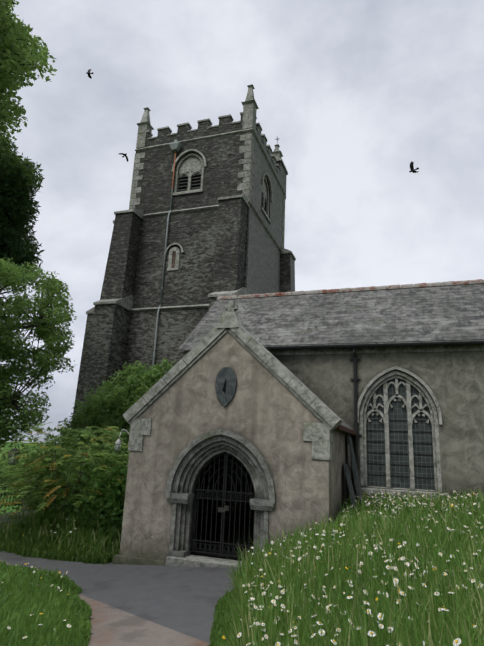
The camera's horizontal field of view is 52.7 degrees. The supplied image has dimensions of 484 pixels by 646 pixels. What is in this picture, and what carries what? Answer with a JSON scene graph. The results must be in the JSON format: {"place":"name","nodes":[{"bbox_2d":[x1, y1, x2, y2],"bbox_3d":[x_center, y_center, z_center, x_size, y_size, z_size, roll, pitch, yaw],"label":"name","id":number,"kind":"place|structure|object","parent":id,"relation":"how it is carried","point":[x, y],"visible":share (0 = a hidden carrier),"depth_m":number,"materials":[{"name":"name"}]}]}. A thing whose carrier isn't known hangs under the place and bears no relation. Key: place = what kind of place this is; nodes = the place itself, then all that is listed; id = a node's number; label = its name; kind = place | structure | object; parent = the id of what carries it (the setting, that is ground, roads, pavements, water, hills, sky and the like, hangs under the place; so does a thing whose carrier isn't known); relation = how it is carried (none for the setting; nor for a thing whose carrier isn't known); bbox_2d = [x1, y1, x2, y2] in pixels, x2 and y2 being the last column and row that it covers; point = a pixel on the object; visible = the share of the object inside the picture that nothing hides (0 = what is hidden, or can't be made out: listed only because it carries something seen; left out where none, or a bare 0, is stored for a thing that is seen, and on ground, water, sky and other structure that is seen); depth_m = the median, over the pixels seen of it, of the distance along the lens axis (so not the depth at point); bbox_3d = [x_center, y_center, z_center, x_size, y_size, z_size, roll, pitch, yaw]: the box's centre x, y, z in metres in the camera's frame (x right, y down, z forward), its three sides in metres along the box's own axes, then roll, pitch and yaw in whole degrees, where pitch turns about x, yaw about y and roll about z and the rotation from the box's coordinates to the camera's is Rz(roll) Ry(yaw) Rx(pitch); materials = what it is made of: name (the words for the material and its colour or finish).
{"place":"outdoors","nodes":[
{"label":"outdoors","id":0,"kind":"place"},
{"bbox_2d":[8,442,28,473],"bbox_3d":[-12.013,7.868,26.070,0.995,3.195,0.750,-3,-15,19],"label":"churchyard lantern post","id":1,"kind":"object","parent":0,"point":[13,454],"visible":0.48,"depth_m":26.11,"materials":[{"name":"grey metal"}]},
{"bbox_2d":[0,135,44,280],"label":"conifer tree","id":2,"kind":"object","parent":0,"point":[16,216],"depth_m":19.78,"materials":[{"name":"green plant"}]},
{"bbox_2d":[0,442,51,513],"bbox_3d":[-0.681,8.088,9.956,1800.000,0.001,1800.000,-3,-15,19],"label":"hedge","id":3,"kind":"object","parent":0,"point":[9,448],"depth_m":54.31,"materials":[{"name":"green plant"}]},
{"bbox_2d":[0,447,59,485],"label":"hedge trees","id":4,"kind":"object","parent":3,"relation":"on","point":[5,462],"visible":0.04,"depth_m":58.93,"materials":[{"name":"green plant"}]},
{"bbox_2d":[0,0,56,143],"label":"tree","id":5,"kind":"object","parent":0,"point":[19,31],"depth_m":7.81,"materials":[{"name":"green plant"}]},
{"bbox_2d":[0,257,76,448],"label":"tree","id":6,"kind":"object","parent":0,"point":[20,305],"depth_m":15.86,"materials":[{"name":"green plant"}]},
{"bbox_2d":[86,69,92,77],"bbox_3d":[-8.589,-14.263,27.836,0.441,0.419,0.423,-3,-15,19],"label":"bird","id":7,"kind":"object","parent":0,"point":[89,73],"visible":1,"depth_m":27.74},
{"bbox_2d":[119,153,127,161],"bbox_3d":[-6.095,-8.557,25.180,0.418,0.327,0.518,-3,-15,19],"label":"bird","id":8,"kind":"object","parent":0,"point":[125,155],"visible":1,"depth_m":25.20},
{"bbox_2d":[0,511,253,645],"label":"terrain","id":9,"kind":"structure","parent":0,"point":[148,605],"depth_m":8.08,"materials":[{"name":"grey asphalt"}]},
{"bbox_2d":[0,479,50,510],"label":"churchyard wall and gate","id":10,"kind":"structure","parent":9,"relation":"on","point":[16,497],"depth_m":25.62,"materials":[{"name":"grey stone"}]},
{"bbox_2d":[0,422,128,547],"bbox_3d":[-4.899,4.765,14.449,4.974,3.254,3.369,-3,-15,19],"label":"shrub leaves","id":11,"kind":"object","parent":9,"relation":"on","point":[61,502],"visible":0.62,"depth_m":13.94,"materials":[{"name":"green plant"}]},
{"bbox_2d":[51,442,90,511],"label":"shrub stems","id":12,"kind":"object","parent":9,"relation":"on","point":[69,481],"visible":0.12,"depth_m":13.88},
{"bbox_2d":[66,465,127,547],"bbox_3d":[-3.039,5.148,14.013,1.938,2.049,3.774,-3,-15,19],"label":"bush","id":13,"kind":"object","parent":9,"relation":"on","point":[114,496],"visible":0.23,"depth_m":12.56,"materials":[{"name":"green plant"}]},
{"bbox_2d":[27,358,177,513],"bbox_3d":[-4.378,4.375,18.433,8.363,6.188,3.508,-3,-15,19],"label":"leafy shrub","id":14,"kind":"object","parent":9,"relation":"on","point":[127,391],"visible":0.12,"depth_m":18.50,"materials":[{"name":"green plant"}]},
{"bbox_2d":[71,84,295,507],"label":"church tower","id":15,"kind":"structure","parent":9,"relation":"on","point":[225,235],"depth_m":24.95,"materials":[{"name":"stone"}]},
{"bbox_2d":[152,151,175,378],"bbox_3d":[-4.062,-0.464,24.119,0.112,18.550,0.482,-3,-15,19],"label":"downpipe","id":16,"kind":"object","parent":15,"relation":"attached to","point":[164,261],"visible":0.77,"depth_m":24.76,"materials":[{"name":"grey metal"}]},
{"bbox_2d":[166,243,183,270],"bbox_3d":[-3.429,-3.343,24.832,1.122,1.470,0.240,-3,-15,19],"label":"small arched window","id":17,"kind":"structure","parent":15,"relation":"attached to","point":[171,251],"depth_m":24.75,"materials":[{"name":"stone"}]},
{"bbox_2d":[169,139,181,151],"bbox_3d":[-3.622,-9.682,26.617,0.600,0.630,0.400,-3,-15,19],"label":"rainwater hopper","id":18,"kind":"object","parent":15,"relation":"attached to","point":[176,145],"visible":1,"depth_m":26.47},
{"bbox_2d":[171,149,206,195],"bbox_3d":[-2.771,-8.033,26.197,2.090,2.661,0.490,-3,-15,19],"label":"belfry window","id":19,"kind":"structure","parent":15,"relation":"attached to","point":[190,165],"depth_m":26.22,"materials":[{"name":"stone"}]},
{"bbox_2d":[261,173,272,223],"bbox_3d":[1.218,-7.183,27.610,0.490,2.661,2.090,-3,-15,19],"label":"belfry window","id":20,"kind":"structure","parent":15,"relation":"attached to","point":[265,200],"depth_m":27.95,"materials":[{"name":"stone"}]},
{"bbox_2d":[113,331,350,567],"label":"porch walls","id":21,"kind":"structure","parent":9,"relation":"on","point":[293,439],"depth_m":11.43,"materials":[{"name":"beige paint"}]},
{"bbox_2d":[115,429,128,450],"bbox_3d":[-2.858,2.959,12.267,0.705,0.575,0.143,-3,-15,19],"label":"lamp","id":22,"kind":"object","parent":21,"relation":"attached to","point":[117,444],"visible":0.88,"depth_m":12.30,"materials":[{"name":"white glass"}]},
{"bbox_2d":[165,429,275,557],"bbox_3d":[-0.437,3.966,11.209,2.621,2.981,0.618,-3,-15,19],"label":"stone archway","id":23,"kind":"object","parent":21,"relation":"in","point":[196,455],"visible":0.94,"depth_m":11.24,"materials":[{"name":"grey stone"}]},
{"bbox_2d":[190,452,254,557],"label":"porch iron gates","id":24,"kind":"object","parent":23,"relation":"in","point":[224,508],"visible":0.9,"depth_m":11.23,"materials":[{"name":"black metal"}]},
{"bbox_2d":[215,367,236,406],"bbox_3d":[-0.408,1.494,11.558,0.540,0.940,0.200,-3,-15,19],"label":"sundial","id":25,"kind":"object","parent":21,"relation":"attached to","point":[226,383],"visible":0.98,"depth_m":11.61,"materials":[{"name":"grey stone"}]},
{"bbox_2d":[123,301,342,430],"bbox_3d":[-0.312,0.970,11.969,5.411,3.111,0.530,-3,-15,19],"label":"gable coping","id":26,"kind":"object","parent":21,"relation":"on","point":[230,321],"visible":0.77,"depth_m":11.93,"materials":[{"name":"grey stone"}]},
{"bbox_2d":[270,352,352,429],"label":"porch roof","id":27,"kind":"structure","parent":21,"relation":"on","point":[343,423],"depth_m":14.49,"materials":[{"name":"grey stone"}]},
{"bbox_2d":[336,425,355,434],"bbox_3d":[0.279,2.886,13.442,5.260,0.110,3.580,-3,-15,19],"label":"gutter","id":28,"kind":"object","parent":21,"relation":"attached to","point":[346,429],"depth_m":12.08,"materials":[{"name":"brown metal"}]},
{"bbox_2d":[0,490,483,645],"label":"daisies","id":29,"kind":"object","parent":9,"relation":"on","point":[420,500],"visible":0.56,"depth_m":5.39,"materials":[{"name":"white plant"}]},
{"bbox_2d":[183,344,483,529],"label":"nave aisle walls","id":30,"kind":"structure","parent":9,"relation":"on","point":[451,377],"depth_m":14.07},
{"bbox_2d":[178,283,483,350],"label":"slate roof","id":31,"kind":"structure","parent":30,"relation":"on","point":[440,312],"depth_m":16.37,"materials":[{"name":"grey stone"}]},
{"bbox_2d":[217,279,483,299],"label":"roof ridge tiles","id":32,"kind":"object","parent":31,"relation":"on","point":[450,283],"visible":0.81,"depth_m":18.31,"materials":[{"name":"grey stone"}]},
{"bbox_2d":[264,339,483,474],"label":"gutter and downpipe","id":33,"kind":"object","parent":30,"relation":"attached to","point":[354,346],"visible":0.79,"depth_m":14.36,"materials":[{"name":"black metal"}]},
{"bbox_2d":[357,366,447,497],"bbox_3d":[4.487,3.053,14.028,2.400,3.615,0.440,-3,-15,19],"label":"arched window","id":34,"kind":"structure","parent":30,"relation":"in","point":[399,440],"depth_m":13.99,"materials":[{"name":"grey stone"}]},
{"bbox_2d":[344,435,362,508],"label":"leaning slabs","id":35,"kind":"structure","parent":9,"relation":"on","point":[356,486],"depth_m":12.80,"materials":[{"name":"grey stone"}]},
{"bbox_2d":[0,486,483,645],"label":"meadow grass","id":36,"kind":"structure","parent":0,"point":[22,604],"depth_m":5.75,"materials":[{"name":"green plant"}]},
{"bbox_2d":[0,0,483,442],"label":"sky","id":37,"kind":"structure","parent":0,"point":[352,93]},
{"bbox_2d":[409,161,418,172],"bbox_3d":[7.036,-6.354,20.020,0.418,0.395,0.474,-3,-15,19],"label":"bird","id":38,"kind":"object","parent":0,"point":[412,169],"visible":1,"depth_m":19.92}
]}

